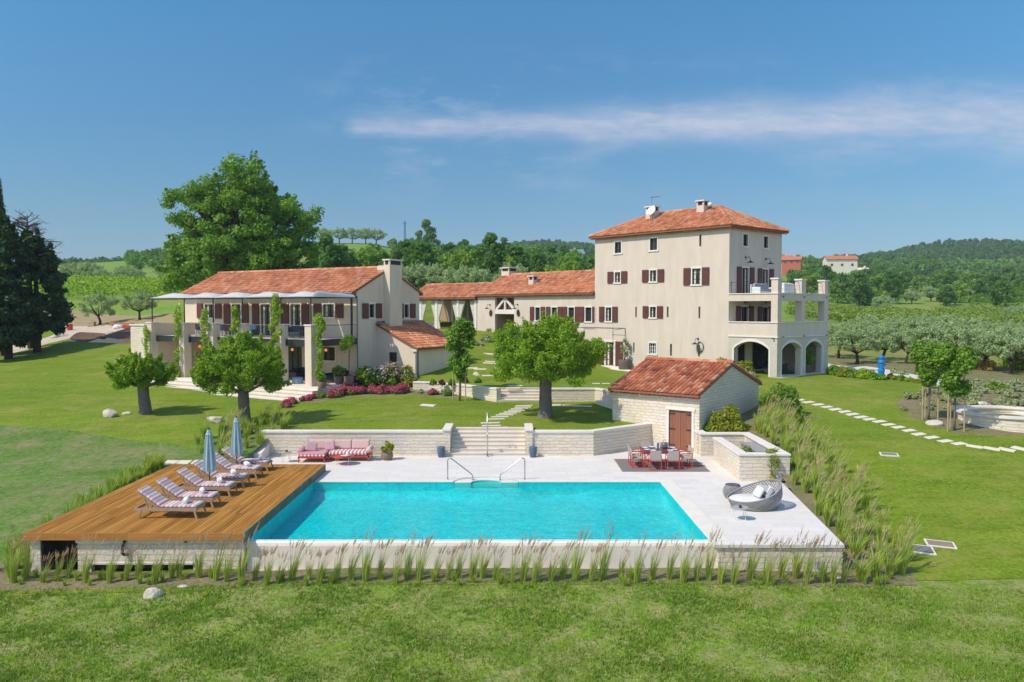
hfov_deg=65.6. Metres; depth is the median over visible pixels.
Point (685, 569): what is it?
ornamental grass
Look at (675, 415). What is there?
door leaf
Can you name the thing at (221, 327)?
balcony chair
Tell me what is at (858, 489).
ornamental grass
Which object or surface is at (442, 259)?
woodland tree
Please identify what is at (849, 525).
ornamental grass
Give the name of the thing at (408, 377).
oleander bush
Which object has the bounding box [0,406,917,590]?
planting bed soil
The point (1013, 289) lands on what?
woodland tree
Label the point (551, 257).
woodland tree
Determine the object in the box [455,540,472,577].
ornamental grass
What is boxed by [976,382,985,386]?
bed plant
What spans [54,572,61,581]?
ornamental grass
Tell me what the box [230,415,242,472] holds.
parasol
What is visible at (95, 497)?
ornamental grass
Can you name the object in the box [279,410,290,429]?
ornamental grass
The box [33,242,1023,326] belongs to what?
hillside
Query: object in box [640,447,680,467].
dining table
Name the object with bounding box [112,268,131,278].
olive tree
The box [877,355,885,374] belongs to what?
blue post
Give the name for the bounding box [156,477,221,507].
sun lounger
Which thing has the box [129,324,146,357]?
stone wall
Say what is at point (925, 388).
tree stakes
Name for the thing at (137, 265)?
woodland tree
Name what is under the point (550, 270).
hillside scrub
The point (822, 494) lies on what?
ornamental grass
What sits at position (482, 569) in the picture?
ornamental grass
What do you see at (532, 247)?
woodland tree
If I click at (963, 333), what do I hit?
olive tree
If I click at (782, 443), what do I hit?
ornamental grass
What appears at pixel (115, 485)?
ornamental grass
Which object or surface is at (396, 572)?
ornamental grass
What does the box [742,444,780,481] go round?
trailing plant
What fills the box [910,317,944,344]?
olive tree
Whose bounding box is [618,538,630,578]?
ornamental grass
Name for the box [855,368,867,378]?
hedge shrub
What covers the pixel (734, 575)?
ornamental grass
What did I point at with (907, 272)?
woodland tree
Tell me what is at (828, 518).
ornamental grass
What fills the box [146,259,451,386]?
guest house
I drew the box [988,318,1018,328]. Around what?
olive tree
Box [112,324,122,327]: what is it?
white bag
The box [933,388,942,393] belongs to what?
bed plant
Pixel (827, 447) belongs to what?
ornamental grass
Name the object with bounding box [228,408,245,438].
ornamental grass
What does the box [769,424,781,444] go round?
ornamental grass
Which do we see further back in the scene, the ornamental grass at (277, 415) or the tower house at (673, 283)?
the tower house at (673, 283)
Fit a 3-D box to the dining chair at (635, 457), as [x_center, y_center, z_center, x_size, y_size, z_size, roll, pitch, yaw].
[5.526,5.167,35.250,0.568,0.845,0.530,0,2,0]
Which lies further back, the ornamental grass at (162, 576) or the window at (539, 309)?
the window at (539, 309)
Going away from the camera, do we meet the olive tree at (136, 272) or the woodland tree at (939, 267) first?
the olive tree at (136, 272)
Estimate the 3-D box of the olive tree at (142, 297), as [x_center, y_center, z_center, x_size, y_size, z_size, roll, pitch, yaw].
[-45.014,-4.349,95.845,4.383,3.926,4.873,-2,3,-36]
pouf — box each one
[292,377,302,383]
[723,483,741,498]
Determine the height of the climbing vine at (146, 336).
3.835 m
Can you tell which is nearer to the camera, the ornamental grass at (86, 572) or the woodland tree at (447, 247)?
the ornamental grass at (86, 572)
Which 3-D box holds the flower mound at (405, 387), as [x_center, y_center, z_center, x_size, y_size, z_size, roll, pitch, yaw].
[-6.898,3.026,50.556,0.892,0.823,1.113,0,2,0]
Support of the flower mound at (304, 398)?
on the flower bed soil at (411, 392)
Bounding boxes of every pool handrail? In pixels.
[447,458,473,479]
[499,458,525,479]
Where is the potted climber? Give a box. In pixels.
[618,338,630,369]
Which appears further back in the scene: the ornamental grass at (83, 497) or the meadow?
the meadow
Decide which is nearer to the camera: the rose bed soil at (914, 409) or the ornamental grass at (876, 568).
the ornamental grass at (876, 568)
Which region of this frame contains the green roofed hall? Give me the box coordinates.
[570,247,584,259]
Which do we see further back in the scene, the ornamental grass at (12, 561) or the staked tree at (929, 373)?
the staked tree at (929, 373)
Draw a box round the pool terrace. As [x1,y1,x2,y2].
[267,449,844,547]
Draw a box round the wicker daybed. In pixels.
[727,479,782,510]
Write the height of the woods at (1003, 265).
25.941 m
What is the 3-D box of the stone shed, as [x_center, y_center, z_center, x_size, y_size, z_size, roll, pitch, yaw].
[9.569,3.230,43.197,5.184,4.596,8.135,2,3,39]
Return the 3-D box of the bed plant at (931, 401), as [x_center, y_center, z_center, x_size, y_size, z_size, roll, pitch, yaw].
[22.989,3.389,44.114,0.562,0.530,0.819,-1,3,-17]
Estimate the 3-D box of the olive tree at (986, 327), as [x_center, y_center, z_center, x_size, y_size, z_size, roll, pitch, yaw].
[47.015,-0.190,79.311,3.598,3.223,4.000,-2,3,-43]
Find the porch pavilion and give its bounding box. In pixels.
[419,282,491,329]
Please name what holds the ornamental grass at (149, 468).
on the rough grass at (44, 470)
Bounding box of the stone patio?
[150,373,363,401]
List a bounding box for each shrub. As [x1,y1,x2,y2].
[353,375,361,385]
[380,440,394,460]
[442,389,451,395]
[702,420,718,431]
[736,360,756,375]
[793,344,815,372]
[793,412,805,427]
[825,365,843,375]
[835,367,849,377]
[843,367,858,377]
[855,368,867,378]
[858,369,877,379]
[872,372,886,379]
[886,373,895,379]
[890,368,897,372]
[895,374,906,380]
[896,369,908,374]
[904,377,913,381]
[984,381,998,389]
[994,383,1009,390]
[1009,378,1022,386]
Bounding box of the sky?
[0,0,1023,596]
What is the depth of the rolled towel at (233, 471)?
30.26 m
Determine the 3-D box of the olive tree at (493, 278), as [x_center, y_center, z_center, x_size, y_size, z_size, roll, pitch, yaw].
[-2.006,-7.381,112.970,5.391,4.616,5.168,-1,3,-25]
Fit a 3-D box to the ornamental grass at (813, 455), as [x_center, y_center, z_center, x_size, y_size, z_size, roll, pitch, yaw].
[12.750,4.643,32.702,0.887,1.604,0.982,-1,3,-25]
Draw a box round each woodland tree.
[131,257,138,264]
[135,263,142,269]
[156,259,167,266]
[307,232,344,267]
[321,249,352,267]
[335,242,358,266]
[353,248,383,266]
[359,242,391,265]
[387,238,396,247]
[390,239,420,268]
[401,240,440,266]
[415,219,436,242]
[424,242,436,256]
[432,238,440,245]
[437,242,455,257]
[437,256,447,263]
[440,252,452,258]
[441,250,474,279]
[453,244,479,268]
[457,240,468,250]
[472,232,506,275]
[474,244,489,269]
[497,254,516,266]
[498,242,532,272]
[500,237,510,245]
[515,251,537,266]
[524,245,538,249]
[529,243,543,249]
[529,251,547,271]
[539,253,550,271]
[540,251,550,270]
[542,244,557,254]
[544,252,555,270]
[550,252,563,267]
[555,252,581,267]
[556,258,580,270]
[559,247,568,255]
[568,259,590,269]
[569,250,582,261]
[582,255,587,264]
[585,255,594,269]
[785,269,796,278]
[787,271,808,284]
[796,269,809,276]
[806,273,824,291]
[806,284,817,302]
[808,264,818,273]
[814,266,832,278]
[819,265,832,285]
[828,272,849,299]
[828,281,846,302]
[847,270,866,283]
[847,270,868,305]
[853,282,876,303]
[856,284,876,305]
[857,261,866,267]
[861,268,873,281]
[868,273,885,293]
[869,265,878,274]
[874,265,886,274]
[879,283,901,303]
[880,272,902,298]
[889,269,900,279]
[890,272,907,294]
[902,276,910,288]
[904,270,912,281]
[912,275,926,291]
[913,268,922,276]
[922,277,939,291]
[926,263,934,274]
[930,269,944,280]
[931,270,945,285]
[934,263,945,270]
[935,285,956,305]
[936,284,955,302]
[941,269,959,284]
[951,280,968,301]
[955,269,964,277]
[960,271,979,282]
[968,280,988,301]
[974,279,988,301]
[977,277,989,288]
[984,272,1002,285]
[987,279,1013,306]
[1001,283,1018,304]
[1003,271,1019,283]
[1007,277,1023,300]
[1015,264,1023,274]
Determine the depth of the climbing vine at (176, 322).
56.46 m
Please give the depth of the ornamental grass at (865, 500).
28.67 m
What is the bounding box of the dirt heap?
[70,328,130,343]
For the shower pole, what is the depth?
37.81 m
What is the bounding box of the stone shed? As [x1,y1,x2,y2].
[608,356,762,450]
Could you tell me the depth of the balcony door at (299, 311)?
57.20 m
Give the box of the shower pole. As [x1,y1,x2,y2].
[486,412,488,456]
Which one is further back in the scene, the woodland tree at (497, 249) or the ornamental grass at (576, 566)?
the woodland tree at (497, 249)
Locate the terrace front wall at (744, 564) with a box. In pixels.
[715,548,842,587]
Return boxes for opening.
[41,540,77,569]
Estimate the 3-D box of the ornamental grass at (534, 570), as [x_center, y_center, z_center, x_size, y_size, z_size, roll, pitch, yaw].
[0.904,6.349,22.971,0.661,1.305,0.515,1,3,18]
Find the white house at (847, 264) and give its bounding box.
[821,254,858,273]
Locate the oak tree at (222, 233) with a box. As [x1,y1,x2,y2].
[153,150,324,292]
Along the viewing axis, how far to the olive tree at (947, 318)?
89.64 m
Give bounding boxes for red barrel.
[67,324,72,329]
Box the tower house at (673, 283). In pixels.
[578,196,829,377]
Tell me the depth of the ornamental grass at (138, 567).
23.66 m
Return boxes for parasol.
[203,427,215,490]
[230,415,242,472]
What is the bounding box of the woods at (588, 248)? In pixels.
[472,238,594,255]
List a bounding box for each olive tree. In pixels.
[58,262,76,273]
[59,265,75,275]
[70,261,94,275]
[75,261,104,276]
[77,292,118,324]
[93,268,112,279]
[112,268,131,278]
[114,265,124,271]
[120,289,157,319]
[124,265,137,274]
[129,269,146,277]
[315,227,331,239]
[330,227,350,241]
[342,227,359,243]
[356,227,373,243]
[367,228,387,243]
[402,265,411,281]
[405,261,436,287]
[406,270,428,289]
[416,262,448,286]
[431,264,475,282]
[451,265,490,282]
[482,273,499,281]
[494,261,531,276]
[828,322,855,357]
[828,322,882,364]
[835,321,859,340]
[846,312,886,327]
[857,317,892,345]
[859,321,903,359]
[871,295,896,306]
[881,315,907,328]
[883,314,919,348]
[884,328,926,363]
[903,290,920,303]
[907,312,935,326]
[907,320,963,349]
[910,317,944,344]
[919,284,938,301]
[927,322,988,354]
[933,312,968,323]
[943,318,975,346]
[960,328,1015,360]
[968,316,995,330]
[975,323,993,343]
[985,328,1023,373]
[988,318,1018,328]
[989,323,1022,345]
[1002,305,1016,312]
[1004,327,1023,358]
[1013,305,1023,312]
[1013,321,1023,329]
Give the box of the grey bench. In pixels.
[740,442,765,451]
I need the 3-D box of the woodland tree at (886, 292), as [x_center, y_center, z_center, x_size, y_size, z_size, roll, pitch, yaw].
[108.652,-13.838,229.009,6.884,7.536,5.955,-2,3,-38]
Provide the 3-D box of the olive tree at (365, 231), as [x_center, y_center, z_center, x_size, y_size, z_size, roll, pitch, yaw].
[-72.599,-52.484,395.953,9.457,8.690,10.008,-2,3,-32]
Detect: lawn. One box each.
[0,301,1023,595]
[0,578,1023,681]
[417,326,627,388]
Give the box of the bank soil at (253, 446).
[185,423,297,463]
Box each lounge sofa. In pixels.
[249,325,259,336]
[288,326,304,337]
[288,367,304,378]
[325,369,347,380]
[750,283,770,292]
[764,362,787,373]
[782,283,794,292]
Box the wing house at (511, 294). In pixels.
[474,267,595,340]
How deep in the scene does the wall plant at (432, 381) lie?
50.19 m
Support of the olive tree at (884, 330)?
on the meadow
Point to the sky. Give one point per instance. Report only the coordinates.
(859, 127)
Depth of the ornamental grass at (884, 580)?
23.25 m
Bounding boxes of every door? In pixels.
[223,302,248,334]
[252,302,277,334]
[282,302,308,326]
[288,346,301,368]
[597,340,622,365]
[737,266,754,292]
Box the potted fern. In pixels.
[800,276,810,292]
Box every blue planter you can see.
[437,446,444,457]
[529,446,536,457]
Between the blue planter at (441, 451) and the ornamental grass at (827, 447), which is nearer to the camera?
the ornamental grass at (827, 447)
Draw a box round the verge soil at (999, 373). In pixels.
[828,357,1023,382]
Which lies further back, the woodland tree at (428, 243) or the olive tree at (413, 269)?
the woodland tree at (428, 243)
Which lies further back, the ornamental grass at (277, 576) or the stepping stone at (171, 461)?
the stepping stone at (171, 461)
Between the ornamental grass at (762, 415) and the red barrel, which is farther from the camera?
the red barrel
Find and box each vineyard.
[25,274,184,297]
[783,301,1023,324]
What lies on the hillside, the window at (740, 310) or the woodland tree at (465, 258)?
the woodland tree at (465, 258)
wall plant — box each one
[430,379,436,384]
[438,379,445,385]
[448,379,455,385]
[474,377,481,382]
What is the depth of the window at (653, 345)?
62.27 m
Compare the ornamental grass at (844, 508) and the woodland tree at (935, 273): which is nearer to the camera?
the ornamental grass at (844, 508)
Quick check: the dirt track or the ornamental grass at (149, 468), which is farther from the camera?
the dirt track
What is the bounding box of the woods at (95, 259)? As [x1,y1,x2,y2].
[58,256,124,264]
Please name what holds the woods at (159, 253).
on the hillside
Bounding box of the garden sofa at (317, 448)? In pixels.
[298,439,373,462]
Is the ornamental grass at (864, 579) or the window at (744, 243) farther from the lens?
the window at (744, 243)
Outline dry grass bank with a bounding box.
[43,310,175,325]
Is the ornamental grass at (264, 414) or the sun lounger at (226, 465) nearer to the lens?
the sun lounger at (226, 465)
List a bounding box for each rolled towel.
[182,496,189,503]
[199,487,204,493]
[217,477,222,482]
[230,469,236,474]
[244,461,250,466]
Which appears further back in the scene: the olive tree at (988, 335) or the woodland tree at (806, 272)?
the woodland tree at (806, 272)
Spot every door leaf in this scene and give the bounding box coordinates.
[669,410,680,449]
[681,411,691,450]
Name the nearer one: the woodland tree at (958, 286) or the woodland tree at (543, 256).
the woodland tree at (543, 256)
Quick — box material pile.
[109,323,133,325]
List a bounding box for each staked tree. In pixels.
[443,317,476,400]
[908,339,943,419]
[932,342,981,430]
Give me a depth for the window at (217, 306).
62.06 m
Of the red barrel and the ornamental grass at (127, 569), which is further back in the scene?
the red barrel
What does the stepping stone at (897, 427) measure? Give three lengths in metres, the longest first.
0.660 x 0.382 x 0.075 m
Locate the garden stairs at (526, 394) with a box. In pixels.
[498,387,539,401]
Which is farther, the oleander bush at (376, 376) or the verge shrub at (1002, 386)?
the oleander bush at (376, 376)
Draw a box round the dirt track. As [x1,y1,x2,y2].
[13,325,126,352]
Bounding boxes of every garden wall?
[413,381,500,401]
[552,388,612,401]
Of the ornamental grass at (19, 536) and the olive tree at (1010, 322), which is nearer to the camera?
the ornamental grass at (19, 536)
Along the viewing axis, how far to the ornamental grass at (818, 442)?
35.34 m
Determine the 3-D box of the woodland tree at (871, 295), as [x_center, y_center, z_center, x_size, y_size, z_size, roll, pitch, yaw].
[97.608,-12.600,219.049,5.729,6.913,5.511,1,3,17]
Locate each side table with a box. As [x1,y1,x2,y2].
[280,451,291,461]
[332,454,353,464]
[731,505,748,520]
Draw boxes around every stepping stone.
[164,460,179,463]
[176,460,192,463]
[481,422,499,423]
[504,411,520,412]
[506,387,520,388]
[511,408,527,409]
[854,415,867,418]
[872,420,887,422]
[892,426,905,428]
[902,429,916,431]
[911,432,926,435]
[924,436,939,438]
[937,439,953,442]
[951,442,966,444]
[966,444,982,448]
[982,446,1000,450]
[998,447,1016,451]
[1010,446,1023,450]
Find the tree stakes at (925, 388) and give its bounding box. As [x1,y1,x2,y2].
[922,386,938,419]
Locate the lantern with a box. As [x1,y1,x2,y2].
[661,442,667,448]
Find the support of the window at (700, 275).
in the tower house at (673, 283)
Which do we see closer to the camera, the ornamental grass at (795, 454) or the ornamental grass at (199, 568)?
the ornamental grass at (199, 568)
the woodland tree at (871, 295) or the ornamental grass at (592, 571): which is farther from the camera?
the woodland tree at (871, 295)
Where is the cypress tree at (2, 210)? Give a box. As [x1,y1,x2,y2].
[0,178,14,355]
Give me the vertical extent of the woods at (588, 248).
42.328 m
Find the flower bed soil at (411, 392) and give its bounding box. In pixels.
[297,385,458,402]
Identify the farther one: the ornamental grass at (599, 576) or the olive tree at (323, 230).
the olive tree at (323, 230)
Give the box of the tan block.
[87,322,95,326]
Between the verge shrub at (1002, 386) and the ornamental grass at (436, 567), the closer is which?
the ornamental grass at (436, 567)
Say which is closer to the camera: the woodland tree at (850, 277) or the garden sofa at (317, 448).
the garden sofa at (317, 448)
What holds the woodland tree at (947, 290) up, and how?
on the hillside
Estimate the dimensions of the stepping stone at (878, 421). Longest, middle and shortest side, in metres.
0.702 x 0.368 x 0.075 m
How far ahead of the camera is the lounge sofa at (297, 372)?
54.58 m
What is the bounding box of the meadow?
[781,320,1007,366]
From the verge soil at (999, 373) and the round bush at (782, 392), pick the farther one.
the verge soil at (999, 373)
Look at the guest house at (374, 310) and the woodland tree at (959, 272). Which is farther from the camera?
the woodland tree at (959, 272)
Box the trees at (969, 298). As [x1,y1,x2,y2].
[786,279,1023,306]
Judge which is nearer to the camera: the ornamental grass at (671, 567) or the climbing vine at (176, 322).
the ornamental grass at (671, 567)
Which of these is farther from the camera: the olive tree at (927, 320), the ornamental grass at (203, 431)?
the olive tree at (927, 320)
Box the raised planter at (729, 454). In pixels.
[693,430,790,487]
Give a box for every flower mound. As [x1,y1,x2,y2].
[281,399,291,407]
[282,397,297,404]
[298,395,310,401]
[307,392,316,398]
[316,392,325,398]
[326,387,342,397]
[337,384,354,395]
[345,386,361,394]
[356,386,367,393]
[367,383,379,393]
[374,383,387,394]
[382,386,392,393]
[390,384,403,393]
[398,382,409,392]
[427,388,439,394]
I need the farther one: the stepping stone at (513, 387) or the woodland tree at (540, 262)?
the woodland tree at (540, 262)
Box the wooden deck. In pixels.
[22,464,325,590]
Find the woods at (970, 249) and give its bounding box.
[833,237,1023,266]
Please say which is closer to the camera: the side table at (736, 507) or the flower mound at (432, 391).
the side table at (736, 507)
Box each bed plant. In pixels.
[903,392,916,398]
[917,390,927,395]
[919,397,932,403]
[920,401,927,407]
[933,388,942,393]
[939,392,947,400]
[966,395,981,401]
[966,399,979,405]
[970,390,978,396]
[974,385,989,392]
[975,389,983,395]
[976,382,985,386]
[991,399,1004,403]
[1002,389,1013,396]
[1009,386,1020,391]
[1010,393,1019,397]
[1011,399,1022,404]
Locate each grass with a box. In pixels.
[0,425,194,593]
[1,544,23,576]
[3,533,25,582]
[3,536,19,559]
[6,546,22,566]
[13,530,26,550]
[15,530,30,563]
[21,533,41,578]
[32,566,38,577]
[39,553,57,582]
[41,509,55,522]
[54,549,68,576]
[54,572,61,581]
[62,499,80,513]
[65,543,83,578]
[70,302,183,315]
[72,569,79,580]
[76,489,85,501]
[76,490,94,506]
[80,533,104,582]
[86,489,98,500]
[89,482,101,494]
[90,483,106,497]
[97,568,103,579]
[103,485,113,493]
[105,472,114,485]
[106,479,120,490]
[106,532,124,583]
[115,470,130,487]
[116,471,129,482]
[117,465,128,477]
[124,542,142,579]
[128,461,136,476]
[130,469,138,482]
[135,538,150,577]
[136,468,144,479]
[136,573,143,583]
[138,459,150,476]
[142,456,154,475]
[145,575,151,584]
[146,452,160,473]
[152,454,162,470]
[152,535,171,584]
[158,453,167,468]
[159,571,165,580]
[167,537,182,578]
[174,540,192,577]
[192,530,208,577]
[194,432,201,444]
[197,439,204,453]
[199,413,215,439]
[207,562,213,577]
[213,530,233,581]
[215,431,231,454]
[217,410,234,433]
[218,417,233,445]
[218,424,223,436]
[223,537,244,581]
[225,435,231,458]
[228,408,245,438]
[236,524,258,582]
[240,416,249,429]
[242,426,251,439]
[243,435,249,448]
[246,420,254,434]
[252,544,267,578]
[253,424,259,433]
[255,429,264,443]
[257,431,264,444]
[258,414,265,426]
[260,406,269,423]
[261,545,277,584]
[263,403,272,424]
[264,417,271,426]
[268,411,280,429]
[272,402,283,423]
[275,570,282,583]
[277,550,291,580]
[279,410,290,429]
[288,536,315,579]
[302,571,310,585]
[305,545,317,579]
[315,545,334,583]
[328,572,335,584]
[334,542,349,580]
[348,530,369,580]
[362,521,380,580]
[377,535,395,578]
[379,570,385,579]
[392,541,408,583]
[403,566,410,579]
[405,526,420,576]
[415,529,436,580]
[430,566,438,581]
[434,542,448,578]
[446,542,463,580]
[451,569,459,580]
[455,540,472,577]
[456,575,461,585]
[468,535,486,577]
[478,534,498,578]
[492,544,507,579]
[497,575,502,583]
[503,573,508,583]
[509,540,524,582]
[519,532,542,581]
[531,540,553,582]
[547,546,565,580]
[559,537,581,579]
[571,524,595,580]
[589,539,609,580]
[597,571,602,579]
[600,514,620,579]
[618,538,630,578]
[621,574,629,586]
[627,563,633,579]
[634,526,651,582]
[649,537,669,579]
[667,528,684,579]
[680,530,698,582]
[693,542,713,581]
[705,523,724,580]
[717,540,733,583]
[730,540,745,584]
[746,530,770,580]
[752,409,768,430]
[754,406,772,420]
[755,571,761,580]
[756,403,774,433]
[761,416,773,437]
[762,392,777,411]
[762,537,789,584]
[765,398,781,423]
[767,418,778,440]
[768,410,784,424]
[768,413,780,431]
[769,394,787,419]
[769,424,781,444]
[769,573,776,585]
[776,398,788,423]
[777,537,798,577]
[779,399,794,424]
[779,422,797,450]
[780,410,796,436]
[784,430,797,453]
[784,572,790,582]
[785,406,799,432]
[785,423,795,443]
[786,422,800,436]
[790,438,812,466]
[791,460,806,484]
[792,442,810,470]
[792,528,811,578]
[794,413,807,437]
[795,418,811,448]
[795,444,809,477]
[799,420,815,443]
[799,459,824,492]
[800,431,816,458]
[803,533,826,583]
[805,415,820,441]
[805,441,818,463]
[805,453,826,492]
[809,436,833,467]
[810,451,830,486]
[811,468,837,500]
[813,425,831,450]
[814,487,840,514]
[817,478,839,503]
[818,534,836,582]
[819,487,843,526]
[820,428,832,454]
[823,437,842,464]
[826,469,845,492]
[826,469,847,508]
[827,447,849,481]
[829,457,848,484]
[830,533,850,583]
[835,482,860,514]
[835,495,862,535]
[836,468,848,492]
[837,476,855,502]
[837,521,857,548]
[839,449,854,471]
[839,491,858,518]
[840,510,862,541]
[841,496,857,530]
[841,551,859,582]
[846,472,867,512]
[846,516,869,559]
[849,465,869,498]
[852,546,884,581]
[853,461,862,480]
[854,462,875,491]
[855,505,880,539]
[856,521,877,552]
[860,480,884,509]
[862,508,881,534]
[862,575,868,583]
[863,497,882,519]
[864,530,887,577]
[872,522,892,562]
[874,506,890,543]
[875,573,881,585]
[878,571,888,583]
[884,540,909,574]
[887,523,907,555]
[887,570,893,579]
[894,513,925,554]
[895,523,924,573]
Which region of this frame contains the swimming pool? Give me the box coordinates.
[247,477,728,586]
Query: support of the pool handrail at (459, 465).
attached to the swimming pool
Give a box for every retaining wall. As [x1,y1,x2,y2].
[253,423,453,457]
[524,423,651,455]
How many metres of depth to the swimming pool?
28.29 m
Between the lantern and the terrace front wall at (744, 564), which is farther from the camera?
the lantern
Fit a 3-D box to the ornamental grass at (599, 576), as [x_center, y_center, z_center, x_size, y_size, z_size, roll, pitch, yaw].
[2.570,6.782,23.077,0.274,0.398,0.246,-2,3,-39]
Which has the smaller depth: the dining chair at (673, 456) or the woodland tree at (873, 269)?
the dining chair at (673, 456)
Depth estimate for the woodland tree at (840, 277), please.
237.96 m
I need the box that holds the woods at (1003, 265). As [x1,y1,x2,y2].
[783,254,1023,276]
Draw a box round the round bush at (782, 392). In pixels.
[759,382,804,414]
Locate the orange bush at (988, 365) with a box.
[976,358,996,370]
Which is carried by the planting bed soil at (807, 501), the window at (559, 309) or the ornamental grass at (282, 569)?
the ornamental grass at (282, 569)
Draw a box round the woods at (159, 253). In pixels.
[122,247,169,268]
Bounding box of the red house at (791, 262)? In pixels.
[782,254,802,274]
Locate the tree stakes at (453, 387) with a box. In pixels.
[452,372,465,401]
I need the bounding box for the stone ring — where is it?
[956,405,1023,432]
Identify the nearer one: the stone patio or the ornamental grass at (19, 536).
the ornamental grass at (19, 536)
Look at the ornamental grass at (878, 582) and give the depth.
23.10 m
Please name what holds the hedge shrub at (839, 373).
on the lawn at (966, 501)
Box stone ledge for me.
[595,400,612,408]
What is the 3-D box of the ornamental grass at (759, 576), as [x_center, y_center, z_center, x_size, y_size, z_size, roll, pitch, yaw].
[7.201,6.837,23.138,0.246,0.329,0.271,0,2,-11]
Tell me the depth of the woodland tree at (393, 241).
395.36 m
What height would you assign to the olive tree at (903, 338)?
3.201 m
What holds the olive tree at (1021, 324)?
on the meadow
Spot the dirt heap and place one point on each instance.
(123, 335)
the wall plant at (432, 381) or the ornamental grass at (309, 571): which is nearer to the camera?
the ornamental grass at (309, 571)
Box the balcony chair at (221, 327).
[220,325,228,336]
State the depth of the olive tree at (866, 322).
84.09 m
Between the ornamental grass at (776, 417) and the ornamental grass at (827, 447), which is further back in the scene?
the ornamental grass at (776, 417)
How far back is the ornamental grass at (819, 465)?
31.10 m
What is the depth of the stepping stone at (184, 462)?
35.09 m
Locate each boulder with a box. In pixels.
[103,408,117,417]
[143,587,163,598]
[207,416,223,422]
[925,420,942,425]
[978,401,990,404]
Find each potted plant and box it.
[316,370,326,387]
[332,365,346,383]
[338,335,355,384]
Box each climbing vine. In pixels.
[141,326,149,355]
[172,305,181,376]
[198,307,208,357]
[230,305,240,364]
[268,293,283,353]
[312,312,327,384]
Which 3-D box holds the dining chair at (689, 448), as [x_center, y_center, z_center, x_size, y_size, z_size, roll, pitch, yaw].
[7.764,5.139,35.899,0.568,0.845,0.530,0,2,0]
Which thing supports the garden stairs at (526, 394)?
on the lawn at (966, 501)
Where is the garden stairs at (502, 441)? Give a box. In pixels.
[450,427,525,455]
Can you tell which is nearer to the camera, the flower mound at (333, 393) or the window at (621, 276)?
the flower mound at (333, 393)
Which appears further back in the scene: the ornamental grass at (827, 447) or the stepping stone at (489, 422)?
the stepping stone at (489, 422)
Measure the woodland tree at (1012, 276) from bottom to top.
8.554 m
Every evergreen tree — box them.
[0,214,44,359]
[0,269,34,352]
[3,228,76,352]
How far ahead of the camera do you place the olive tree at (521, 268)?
124.47 m
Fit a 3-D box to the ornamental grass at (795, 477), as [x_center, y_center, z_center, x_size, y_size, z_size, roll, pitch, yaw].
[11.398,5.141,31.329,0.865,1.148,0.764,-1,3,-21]
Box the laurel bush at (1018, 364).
[997,351,1023,369]
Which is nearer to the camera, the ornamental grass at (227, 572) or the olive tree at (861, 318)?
the ornamental grass at (227, 572)
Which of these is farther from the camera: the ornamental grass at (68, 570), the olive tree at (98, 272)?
the olive tree at (98, 272)
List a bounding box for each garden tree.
[103,347,178,414]
[189,331,291,423]
[490,310,612,418]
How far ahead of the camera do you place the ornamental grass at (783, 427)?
37.36 m
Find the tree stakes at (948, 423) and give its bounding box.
[947,396,965,431]
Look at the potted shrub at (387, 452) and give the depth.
36.87 m
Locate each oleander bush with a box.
[355,365,372,382]
[362,365,386,387]
[381,362,402,385]
[397,365,417,385]
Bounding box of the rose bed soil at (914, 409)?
[895,387,1023,435]
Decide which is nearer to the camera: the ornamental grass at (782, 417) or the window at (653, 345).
the ornamental grass at (782, 417)
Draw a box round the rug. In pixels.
[614,459,708,470]
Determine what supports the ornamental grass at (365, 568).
on the planting bed soil at (807, 501)
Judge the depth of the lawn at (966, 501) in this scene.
40.91 m
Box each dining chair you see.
[627,445,640,464]
[629,447,642,467]
[641,442,653,462]
[648,451,661,469]
[665,451,679,469]
[677,445,690,464]
[680,447,693,467]
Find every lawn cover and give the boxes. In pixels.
[420,404,435,406]
[805,415,818,417]
[879,452,898,456]
[911,544,936,555]
[924,539,957,549]
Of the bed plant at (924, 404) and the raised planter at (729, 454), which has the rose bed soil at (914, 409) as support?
the bed plant at (924, 404)
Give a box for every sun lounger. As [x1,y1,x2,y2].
[133,485,206,518]
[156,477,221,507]
[176,467,237,496]
[192,460,250,487]
[215,452,263,478]
[218,446,273,471]
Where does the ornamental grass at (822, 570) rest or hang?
on the planting bed soil at (807, 501)
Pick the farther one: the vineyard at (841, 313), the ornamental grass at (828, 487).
the vineyard at (841, 313)
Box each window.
[196,303,221,318]
[313,302,342,318]
[321,345,336,362]
[362,302,381,318]
[402,303,415,318]
[530,306,544,321]
[546,306,561,317]
[562,306,578,321]
[579,306,595,322]
[599,306,617,322]
[607,270,626,283]
[613,240,622,254]
[642,268,663,282]
[642,305,662,318]
[647,341,657,355]
[648,236,658,251]
[683,266,708,285]
[736,305,753,321]
[738,343,744,361]
[742,232,749,247]
[752,342,767,368]
[758,268,773,286]
[758,306,770,321]
[763,234,769,249]
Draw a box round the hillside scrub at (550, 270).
[390,244,588,282]
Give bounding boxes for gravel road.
[828,364,942,384]
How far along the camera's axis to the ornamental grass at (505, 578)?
22.92 m
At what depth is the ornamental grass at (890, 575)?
23.57 m
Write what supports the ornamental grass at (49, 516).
on the rough grass at (44, 470)
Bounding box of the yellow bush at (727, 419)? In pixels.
[706,404,746,431]
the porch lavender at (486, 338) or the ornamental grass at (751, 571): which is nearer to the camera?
the ornamental grass at (751, 571)
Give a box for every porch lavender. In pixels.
[475,340,483,345]
[478,334,493,341]

